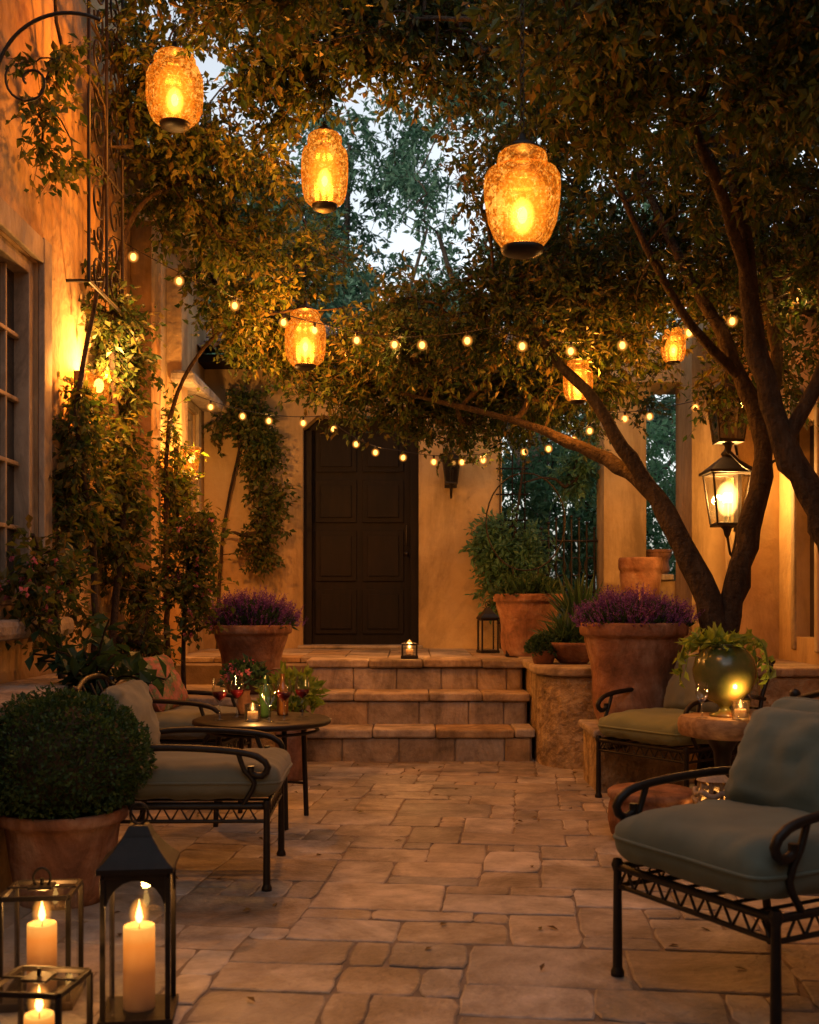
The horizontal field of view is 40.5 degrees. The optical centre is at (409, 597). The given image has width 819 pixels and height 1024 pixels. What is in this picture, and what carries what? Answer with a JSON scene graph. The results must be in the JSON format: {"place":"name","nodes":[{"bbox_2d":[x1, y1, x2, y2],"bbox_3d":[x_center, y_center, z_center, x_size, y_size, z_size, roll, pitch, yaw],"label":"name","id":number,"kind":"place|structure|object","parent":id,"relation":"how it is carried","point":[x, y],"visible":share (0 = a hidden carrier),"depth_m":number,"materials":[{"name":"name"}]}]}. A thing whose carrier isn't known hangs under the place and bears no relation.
{"place":"outdoors","nodes":[
{"label":"outdoors","id":0,"kind":"place"},
{"bbox_2d":[186,685,300,748],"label":"stone plinth","id":1,"kind":"structure","parent":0,"point":[211,700],"depth_m":7.75,"materials":[{"name":"beige stone"}]},
{"bbox_2d":[0,757,818,1023],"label":"paved patio","id":2,"kind":"structure","parent":0,"point":[348,928],"depth_m":4.11,"materials":[{"name":"stone"}]},
{"bbox_2d":[0,867,85,1012],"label":"glass candle lantern","id":3,"kind":"object","parent":2,"relation":"on","point":[41,940],"visible":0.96,"depth_m":3.29,"materials":[{"name":"metal"}]},
{"bbox_2d":[0,965,92,1023],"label":"glass candle lantern","id":4,"kind":"object","parent":2,"relation":"on","point":[44,975],"visible":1,"depth_m":2.86,"materials":[{"name":"metal"}]},
{"bbox_2d":[0,667,133,892],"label":"stone ledge","id":5,"kind":"object","parent":2,"relation":"on","point":[26,686],"visible":0.03,"depth_m":4.88,"materials":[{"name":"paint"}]},
{"bbox_2d":[0,682,158,910],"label":"boxwood pot","id":6,"kind":"object","parent":2,"relation":"on","point":[70,761],"visible":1,"depth_m":4.23,"materials":[{"name":"ceramic"}]},
{"bbox_2d":[24,614,170,696],"bbox_3d":[-1.448,0.642,5.260,0.760,1.135,0.529,0,0,28],"label":"broadleaf plant","id":7,"kind":"object","parent":2,"relation":"on","point":[72,662],"visible":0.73,"depth_m":5.20,"materials":[{"name":"green plant"}]},
{"bbox_2d":[0,497,238,705],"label":"flowering vine","id":8,"kind":"object","parent":2,"relation":"on","point":[35,589],"visible":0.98,"depth_m":5.87,"materials":[{"name":"green plant"}]},
{"bbox_2d":[96,802,179,1023],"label":"arched candle lantern","id":9,"kind":"object","parent":2,"relation":"on","point":[144,851],"visible":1,"depth_m":3.14,"materials":[{"name":"metal"}]},
{"bbox_2d":[90,652,251,801],"bbox_3d":[-1.421,0.768,6.759,0.865,0.869,0.644,0,0,9],"label":"patio armchair","id":10,"kind":"object","parent":2,"relation":"on","point":[170,709],"visible":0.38,"depth_m":6.58,"materials":[{"name":"fabric"}]},
{"bbox_2d":[69,673,292,891],"bbox_3d":[-0.961,0.768,4.840,0.866,0.869,0.666,0,0,-1],"label":"patio armchair","id":11,"kind":"object","parent":2,"relation":"on","point":[182,772],"visible":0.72,"depth_m":4.56,"materials":[{"name":"metal"}]},
{"bbox_2d":[5,0,379,667],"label":"climbing vine","id":12,"kind":"object","parent":2,"relation":"on","point":[215,228],"visible":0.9,"depth_m":6.94,"materials":[{"name":"green plant"}]},
{"bbox_2d":[192,711,330,829],"bbox_3d":[-0.790,0.924,5.950,0.740,0.552,0.740,0,0,0],"label":"round patio table","id":13,"kind":"object","parent":2,"relation":"on","point":[303,724],"visible":0.65,"depth_m":5.79,"materials":[{"name":"metal"}]},
{"bbox_2d":[212,678,226,719],"bbox_3d":[-1.000,0.537,5.840,0.084,0.220,0.082,0,0,0],"label":"wine glass","id":14,"kind":"object","parent":13,"relation":"on","point":[219,695],"visible":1,"depth_m":5.84,"materials":[{"name":"clear glass"}]},
{"bbox_2d":[229,676,244,717],"bbox_3d":[-0.930,0.537,5.980,0.084,0.220,0.082,0,0,0],"label":"wine glass","id":15,"kind":"object","parent":13,"relation":"on","point":[236,693],"visible":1,"depth_m":5.98,"materials":[{"name":"glass"}]},
{"bbox_2d":[216,653,272,713],"bbox_3d":[-0.915,0.478,6.170,0.314,0.339,0.322,0,0,0],"label":"flower vase","id":16,"kind":"object","parent":13,"relation":"on","point":[246,668],"visible":0.87,"depth_m":6.12,"materials":[{"name":"ceramic"}]},
{"bbox_2d":[244,703,260,721],"bbox_3d":[-0.820,0.598,5.800,0.090,0.098,0.089,0,0,0],"label":"glass votive","id":17,"kind":"object","parent":13,"relation":"on","point":[252,711],"visible":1,"depth_m":5.77,"materials":[{"name":"clear glass"}]},
{"bbox_2d":[259,675,270,717],"bbox_3d":[-0.780,0.534,6.000,0.064,0.226,0.063,0,0,0],"label":"glass bottle","id":18,"kind":"object","parent":13,"relation":"on","point":[265,711],"visible":0.85,"depth_m":5.98,"materials":[{"name":"green glass"}]},
{"bbox_2d":[262,683,275,721],"bbox_3d":[-0.730,0.547,5.760,0.076,0.200,0.075,0,0,0],"label":"wine glass","id":19,"kind":"object","parent":13,"relation":"on","point":[274,694],"visible":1,"depth_m":5.77,"materials":[{"name":"clear glass"}]},
{"bbox_2d":[277,674,287,714],"bbox_3d":[-0.700,0.534,6.120,0.064,0.226,0.063,0,0,0],"label":"glass bottle","id":20,"kind":"object","parent":13,"relation":"on","point":[282,686],"visible":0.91,"depth_m":6.10,"materials":[{"name":"brown glass"}]},
{"bbox_2d":[276,678,291,719],"bbox_3d":[-0.660,0.537,5.840,0.084,0.220,0.082,0,0,0],"label":"wine glass","id":21,"kind":"object","parent":13,"relation":"on","point":[284,696],"visible":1,"depth_m":5.84,"materials":[{"name":"clear glass"}]},
{"bbox_2d":[295,676,309,716],"bbox_3d":[-0.580,0.537,6.000,0.084,0.220,0.082,0,0,0],"label":"wine glass","id":22,"kind":"object","parent":13,"relation":"on","point":[301,693],"visible":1,"depth_m":6.00,"materials":[{"name":"clear glass"}]},
{"bbox_2d":[251,660,330,780],"bbox_3d":[-0.772,0.801,7.312,0.528,0.798,0.462,0,0,-24],"label":"lime flower pot","id":23,"kind":"object","parent":2,"relation":"on","point":[312,700],"visible":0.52,"depth_m":7.22,"materials":[{"name":"ceramic"}]},
{"bbox_2d":[305,657,534,761],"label":"stone steps","id":24,"kind":"structure","parent":2,"relation":"on","point":[395,709],"depth_m":8.47,"materials":[{"name":"beige stone"}]},
{"bbox_2d":[203,585,308,694],"bbox_3d":[-1.162,0.303,8.158,0.848,0.793,0.658,0,0,0],"label":"lavender pot","id":25,"kind":"object","parent":24,"relation":"on","point":[260,629],"visible":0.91,"depth_m":7.96,"materials":[{"name":"ceramic"}]},
{"bbox_2d":[270,668,291,693],"bbox_3d":[-0.912,0.600,7.909,0.178,0.200,0.338,0,0,-9],"label":"terracotta pot","id":26,"kind":"object","parent":24,"relation":"on","point":[274,670],"visible":0.12,"depth_m":7.80,"materials":[{"name":"ceramic"}]},
{"bbox_2d":[401,640,417,658],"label":"candle lantern","id":27,"kind":"object","parent":24,"relation":"on","point":[409,654],"visible":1,"depth_m":8.92,"materials":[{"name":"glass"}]},
{"bbox_2d":[115,764,746,1000],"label":"fallen leaves","id":28,"kind":"object","parent":2,"relation":"on","point":[275,904],"visible":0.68,"depth_m":4.24,"materials":[{"name":"brown plant"}]},
{"bbox_2d":[126,0,818,553],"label":"shade tree","id":29,"kind":"object","parent":2,"relation":"on","point":[768,94],"visible":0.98,"depth_m":5.59,"materials":[{"name":"green plant"}]},
{"bbox_2d":[146,0,203,132],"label":"hanging lantern","id":30,"kind":"object","parent":29,"relation":"hanging from","point":[174,124],"visible":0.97,"depth_m":6.03,"materials":[{"name":"orange glass"}]},
{"bbox_2d":[301,35,347,212],"bbox_3d":[-0.520,-2.953,6.800,0.285,1.170,0.295,0,0,-7],"label":"hanging lantern","id":31,"kind":"object","parent":29,"relation":"hanging from","point":[327,205],"visible":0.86,"depth_m":6.77,"materials":[{"name":"orange glass"}]},
{"bbox_2d":[484,0,560,259],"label":"hanging lantern","id":32,"kind":"object","parent":29,"relation":"hanging from","point":[522,146],"visible":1,"depth_m":4.31,"materials":[{"name":"orange glass"}]},
{"bbox_2d":[269,5,818,785],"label":"courtyard tree","id":33,"kind":"object","parent":2,"relation":"on","point":[501,385],"visible":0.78,"depth_m":7.46,"materials":[{"name":"green plant"}]},
{"bbox_2d":[285,212,325,370],"bbox_3d":[-0.760,-2.236,8.100,0.300,1.151,0.300,0,0,-36],"label":"hanging lantern","id":34,"kind":"object","parent":33,"relation":"hanging from","point":[305,307],"visible":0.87,"depth_m":8.08,"materials":[{"name":"orange glass"}]},
{"bbox_2d":[196,395,700,464],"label":"string lights","id":35,"kind":"object","parent":33,"relation":"attached to","point":[649,416],"visible":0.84,"depth_m":9.63,"materials":[{"name":"glass"}]},
{"bbox_2d":[112,235,812,354],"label":"string lights","id":36,"kind":"object","parent":33,"relation":"attached to","point":[422,344],"visible":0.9,"depth_m":7.09,"materials":[{"name":"glass"}]},
{"bbox_2d":[563,279,592,404],"bbox_3d":[1.147,-1.757,7.550,0.207,0.884,0.207,0,0,22],"label":"hanging lantern","id":37,"kind":"object","parent":33,"relation":"hanging from","point":[575,401],"visible":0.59,"depth_m":7.53,"materials":[{"name":"orange glass"}]},
{"bbox_2d":[661,279,685,364],"bbox_3d":[1.880,-1.992,7.900,0.176,0.668,0.176,0,0,-3],"label":"hanging lantern","id":38,"kind":"object","parent":33,"relation":"hanging from","point":[673,362],"visible":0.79,"depth_m":7.88,"materials":[{"name":"orange glass"}]},
{"bbox_2d":[578,719,689,792],"bbox_3d":[1.435,1.015,7.075,0.630,0.410,0.610,0,0,0],"label":"stone pedestal","id":39,"kind":"object","parent":2,"relation":"on","point":[618,769],"visible":0.34,"depth_m":6.80,"materials":[{"name":"stone"}]},
{"bbox_2d":[568,583,704,721],"bbox_3d":[1.421,0.357,7.054,0.847,0.902,0.812,0,0,0],"label":"lavender pot","id":40,"kind":"object","parent":39,"relation":"on","point":[630,638],"visible":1,"depth_m":6.85,"materials":[{"name":"ceramic"}]},
{"bbox_2d":[607,782,692,833],"bbox_3d":[1.200,1.074,5.500,0.430,0.252,0.430,0,0,0],"label":"terracotta stool","id":41,"kind":"object","parent":2,"relation":"on","point":[664,795],"visible":0.45,"depth_m":5.37,"materials":[{"name":"orange ceramic"}]},
{"bbox_2d":[517,650,818,769],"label":"terrace wall","id":42,"kind":"structure","parent":2,"relation":"on","point":[559,705],"depth_m":7.77,"materials":[{"name":"stone"}]},
{"bbox_2d":[496,453,528,648],"bbox_3d":[1.000,-0.450,10.780,0.320,1.900,0.014,0,0,0],"label":"garden trellis","id":43,"kind":"object","parent":42,"relation":"on","point":[512,494],"visible":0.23,"depth_m":10.77,"materials":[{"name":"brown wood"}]},
{"bbox_2d":[487,571,566,656],"bbox_3d":[0.989,0.133,9.344,0.713,0.714,0.688,0,0,0],"label":"terracotta planter","id":44,"kind":"object","parent":42,"relation":"on","point":[523,605],"visible":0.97,"depth_m":9.15,"materials":[{"name":"ceramic"}]},
{"bbox_2d":[485,472,565,581],"bbox_3d":[1.000,-0.438,9.551,0.693,1.277,0.013,0,0,0],"label":"iron plant hoop","id":45,"kind":"object","parent":44,"relation":"in","point":[498,486],"visible":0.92,"depth_m":9.54,"materials":[{"name":"black metal"}]},
{"bbox_2d":[458,432,600,623],"bbox_3d":[1.262,-0.553,10.736,1.574,2.108,0.874,0,0,-16],"label":"potted shrub","id":46,"kind":"object","parent":44,"relation":"in","point":[518,549],"visible":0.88,"depth_m":10.61,"materials":[{"name":"green plant"}]},
{"bbox_2d":[523,630,560,663],"bbox_3d":[0.990,0.362,8.199,0.294,0.255,0.290,0,0,0],"label":"succulent pot","id":47,"kind":"object","parent":42,"relation":"on","point":[537,646],"visible":0.94,"depth_m":8.12,"materials":[{"name":"ceramic"}]},
{"bbox_2d":[529,601,588,663],"bbox_3d":[1.196,0.254,8.313,0.626,0.471,0.599,0,0,-34],"label":"agave bowl","id":48,"kind":"object","parent":42,"relation":"on","point":[570,648],"visible":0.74,"depth_m":8.18,"materials":[{"name":"ceramic"}]},
{"bbox_2d":[539,567,628,626],"bbox_3d":[1.341,0.120,8.794,0.872,0.740,0.756,0,0,41],"label":"yucca pot","id":49,"kind":"object","parent":42,"relation":"on","point":[576,595],"visible":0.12,"depth_m":8.71,"materials":[{"name":"ceramic"}]},
{"bbox_2d":[618,557,662,598],"bbox_3d":[2.040,0.070,9.800,0.386,0.840,0.389,0,0,0],"label":"terracotta urn","id":50,"kind":"object","parent":42,"relation":"on","point":[646,571],"visible":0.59,"depth_m":9.65,"materials":[{"name":"ceramic"}]},
{"bbox_2d":[595,653,774,797],"bbox_3d":[1.629,0.768,6.617,0.864,0.869,0.704,0,0,-37],"label":"patio armchair","id":51,"kind":"object","parent":2,"relation":"on","point":[657,727],"visible":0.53,"depth_m":6.47,"materials":[{"name":"metal"}]},
{"bbox_2d":[597,192,818,664],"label":"pavilion","id":52,"kind":"structure","parent":2,"relation":"on","point":[780,613],"depth_m":9.90,"materials":[{"name":"paint"}]},
{"bbox_2d":[539,515,597,619],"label":"iron gate","id":53,"kind":"structure","parent":52,"relation":"attached to","point":[571,540],"depth_m":10.79,"materials":[{"name":"black metal"}]},
{"bbox_2d":[646,549,671,573],"bbox_3d":[2.400,-0.340,10.700,0.267,0.240,0.264,0,0,0],"label":"terracotta pot","id":54,"kind":"object","parent":52,"relation":"on","point":[665,554],"visible":0.61,"depth_m":10.60,"materials":[{"name":"ceramic"}]},
{"bbox_2d":[699,445,751,555],"bbox_3d":[2.520,-0.826,8.800,0.359,1.010,0.359,0,0,0],"label":"wall lantern","id":55,"kind":"object","parent":52,"relation":"attached to","point":[726,465],"depth_m":8.78,"materials":[{"name":"metal"}]},
{"bbox_2d":[702,356,799,470],"bbox_3d":[2.579,-1.390,8.350,0.671,0.881,0.312,0,0,0],"label":"tree foliage","id":56,"kind":"object","parent":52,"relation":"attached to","point":[729,440],"depth_m":8.26,"materials":[{"name":"plant"}]},
{"bbox_2d":[810,425,813,636],"bbox_3d":[3.065,-0.500,8.250,0.030,1.600,0.500,0,0,0],"label":"window glass","id":57,"kind":"structure","parent":52,"relation":"in","point":[811,427],"depth_m":8.40,"materials":[{"name":"glass"}]},
{"bbox_2d":[677,712,751,793],"bbox_3d":[1.580,0.900,5.585,0.433,0.600,0.422,0,0,0],"label":"stump table","id":58,"kind":"object","parent":2,"relation":"on","point":[722,736],"visible":0.37,"depth_m":5.49,"materials":[{"name":"brown wood"}]},
{"bbox_2d":[695,681,708,717],"bbox_3d":[1.450,0.508,5.500,0.068,0.180,0.067,0,0,0],"label":"wine glass","id":59,"kind":"object","parent":58,"relation":"on","point":[707,692],"visible":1,"depth_m":5.51,"materials":[{"name":"clear glass"}]},
{"bbox_2d":[671,622,775,717],"bbox_3d":[1.580,0.359,5.598,0.486,0.481,0.361,0,0,0],"label":"globe planter","id":60,"kind":"object","parent":58,"relation":"on","point":[725,666],"visible":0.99,"depth_m":5.51,"materials":[{"name":"gold metal"}]},
{"bbox_2d":[731,699,749,719],"bbox_3d":[1.620,0.548,5.430,0.090,0.098,0.089,0,0,0],"label":"glass votive","id":61,"kind":"object","parent":58,"relation":"on","point":[740,708],"visible":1,"depth_m":5.40,"materials":[{"name":"clear glass"}]},
{"bbox_2d":[748,680,759,712],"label":"wine glass","id":62,"kind":"object","parent":58,"relation":"on","point":[758,690],"visible":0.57,"depth_m":5.63,"materials":[{"name":"clear glass"}]},
{"bbox_2d":[611,689,818,1023],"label":"patio armchair","id":63,"kind":"object","parent":2,"relation":"on","point":[753,835],"visible":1,"depth_m":3.29,"materials":[{"name":"fabric"}]},
{"bbox_2d":[125,0,818,593],"label":"sky","id":64,"kind":"structure","parent":0,"point":[402,241],"materials":[{"name":"white"}]},
{"bbox_2d":[691,775,728,803],"bbox_3d":[1.425,1.002,5.220,0.238,0.395,0.234,0,0,0],"label":"pierced ceramic lantern","id":65,"kind":"object","parent":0,"point":[704,788],"visible":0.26,"depth_m":5.17,"materials":[{"name":"ceramic"}]},
{"label":"ground","id":66,"kind":"structure","parent":0,"visible":0},
{"bbox_2d":[0,0,205,683],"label":"walls","id":67,"kind":"structure","parent":66,"relation":"on","point":[57,223],"depth_m":6.46,"materials":[{"name":"paint"}]},
{"bbox_2d":[0,11,101,101],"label":"iron bracket","id":68,"kind":"object","parent":67,"relation":"attached to","point":[17,33],"visible":1,"depth_m":5.20,"materials":[{"name":"black metal"}]},
{"bbox_2d":[74,369,111,405],"bbox_3d":[-1.843,-1.220,6.500,0.215,0.200,0.166,0,0,0],"label":"wall sconce","id":69,"kind":"object","parent":67,"relation":"attached to","point":[98,383],"depth_m":6.47,"materials":[{"name":"glass"}]},
{"bbox_2d":[66,0,123,314],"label":"iron trellis","id":70,"kind":"object","parent":67,"relation":"attached to","point":[107,174],"visible":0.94,"depth_m":6.29,"materials":[{"name":"black metal"}]},
{"bbox_2d":[0,197,200,607],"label":"window frames","id":71,"kind":"structure","parent":67,"relation":"attached to","point":[25,235],"depth_m":5.75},
{"bbox_2d":[7,268,13,588],"bbox_3d":[-2.077,-0.855,7.325,0.024,1.690,5.950,0,0,-1],"label":"window glass","id":72,"kind":"object","parent":71,"relation":"in","point":[10,390],"visible":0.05,"depth_m":5.70,"materials":[{"name":"glass"}]},
{"bbox_2d":[0,370,222,641],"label":"stone sills","id":73,"kind":"structure","parent":67,"relation":"attached to","point":[12,629],"depth_m":9.05,"materials":[{"name":"stone"}]},
{"bbox_2d":[125,146,235,287],"bbox_3d":[-2.100,-3.050,9.300,1.000,0.100,3.400,0,0,0],"label":"eave","id":74,"kind":"object","parent":67,"relation":"attached to","point":[132,176],"depth_m":8.09,"materials":[{"name":"brown wood"}]},
{"bbox_2d":[174,446,201,472],"bbox_3d":[-1.742,-1.080,8.750,0.215,0.200,0.166,0,0,0],"label":"wall sconce","id":75,"kind":"object","parent":67,"relation":"attached to","point":[189,461],"depth_m":8.70,"materials":[{"name":"glass"}]},
{"bbox_2d":[147,102,362,292],"bbox_3d":[-5.202,-4.739,25.766,9.209,12.064,6.512,0,0,0],"label":"garden tree","id":76,"kind":"object","parent":66,"relation":"on","point":[244,145],"depth_m":24.91,"materials":[{"name":"green plant"}]},
{"bbox_2d":[126,10,383,353],"bbox_3d":[-2.867,-3.496,15.510,5.019,9.636,4.202,0,0,0],"label":"garden tree","id":77,"kind":"object","parent":66,"relation":"on","point":[337,301],"visible":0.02,"depth_m":15.12,"materials":[{"name":"green plant"}]},
{"bbox_2d":[174,648,516,709],"bbox_3d":[-0.538,0.872,9.900,2.877,0.756,2.000,0,0,0],"label":"stone landing","id":78,"kind":"object","parent":66,"relation":"on","point":[203,666],"visible":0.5,"depth_m":9.46,"materials":[{"name":"stone"}]},
{"bbox_2d":[201,379,301,648],"bbox_3d":[-1.510,-0.779,10.647,1.032,2.561,0.698,0,0,27],"label":"climbing vine","id":79,"kind":"object","parent":78,"relation":"on","point":[258,439],"visible":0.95,"depth_m":10.54,"materials":[{"name":"green plant"}]},
{"bbox_2d":[298,644,422,648],"bbox_3d":[-0.475,0.480,10.840,1.210,0.031,0.280,0,0,0],"label":"door threshold","id":80,"kind":"object","parent":78,"relation":"on","point":[355,646],"depth_m":10.71,"materials":[{"name":"beige stone"}]},
{"bbox_2d":[476,601,499,652],"bbox_3d":[0.700,0.262,9.900,0.171,0.464,0.171,0,0,-11],"label":"candle lantern","id":81,"kind":"object","parent":78,"relation":"on","point":[487,614],"visible":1,"depth_m":9.86,"materials":[{"name":"metal"}]},
{"bbox_2d":[204,369,501,648],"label":"walls","id":82,"kind":"structure","parent":66,"relation":"on","point":[449,610],"depth_m":10.80,"materials":[{"name":"paint"}]},
{"bbox_2d":[304,419,418,644],"bbox_3d":[-0.475,-0.690,10.970,1.250,2.380,0.160,0,0,0],"label":"door","id":83,"kind":"structure","parent":82,"relation":"attached to","point":[361,547],"depth_m":10.97,"materials":[{"name":"brown wood"}]},
{"bbox_2d":[197,325,529,404],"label":"tile roof","id":84,"kind":"structure","parent":82,"relation":"on","point":[205,361],"depth_m":10.68,"materials":[{"name":"brown tile"}]},
{"bbox_2d":[441,447,460,498],"bbox_3d":[0.400,-1.225,10.654,0.193,0.554,0.302,0,0,0],"label":"wall lantern","id":85,"kind":"object","parent":82,"relation":"attached to","point":[451,476],"depth_m":10.54,"materials":[{"name":"metal"}]},
{"bbox_2d":[248,71,481,324],"bbox_3d":[-1.362,-5.099,23.948,5.630,12.822,4.447,0,0,-30],"label":"garden tree","id":86,"kind":"object","parent":66,"relation":"on","point":[414,132],"visible":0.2,"depth_m":23.60,"materials":[{"name":"green plant"}]},
{"bbox_2d":[366,42,689,574],"bbox_3d":[1.957,-3.832,17.005,5.346,10.226,3.972,0,0,0],"label":"garden tree","id":87,"kind":"object","parent":66,"relation":"on","point":[407,179],"visible":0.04,"depth_m":16.63,"materials":[{"name":"green plant"}]},
{"bbox_2d":[502,317,675,537],"bbox_3d":[5.601,-3.448,30.138,8.692,9.442,7.235,0,0,0],"label":"garden tree","id":88,"kind":"object","parent":66,"relation":"on","point":[507,461],"visible":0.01,"depth_m":29.44,"materials":[{"name":"green plant"}]},
{"bbox_2d":[502,411,675,617],"bbox_3d":[2.959,-0.652,12.978,4.938,3.711,2.389,0,0,0],"label":"garden hedge","id":89,"kind":"object","parent":66,"relation":"on","point":[541,489],"visible":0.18,"depth_m":12.60,"materials":[{"name":"green plant"}]},
{"bbox_2d":[646,317,675,518],"bbox_3d":[6.769,-2.980,20.044,6.967,8.520,5.035,0,0,0],"label":"garden tree","id":90,"kind":"object","parent":66,"relation":"on","point":[662,416],"depth_m":19.40,"materials":[{"name":"green plant"}]}
]}

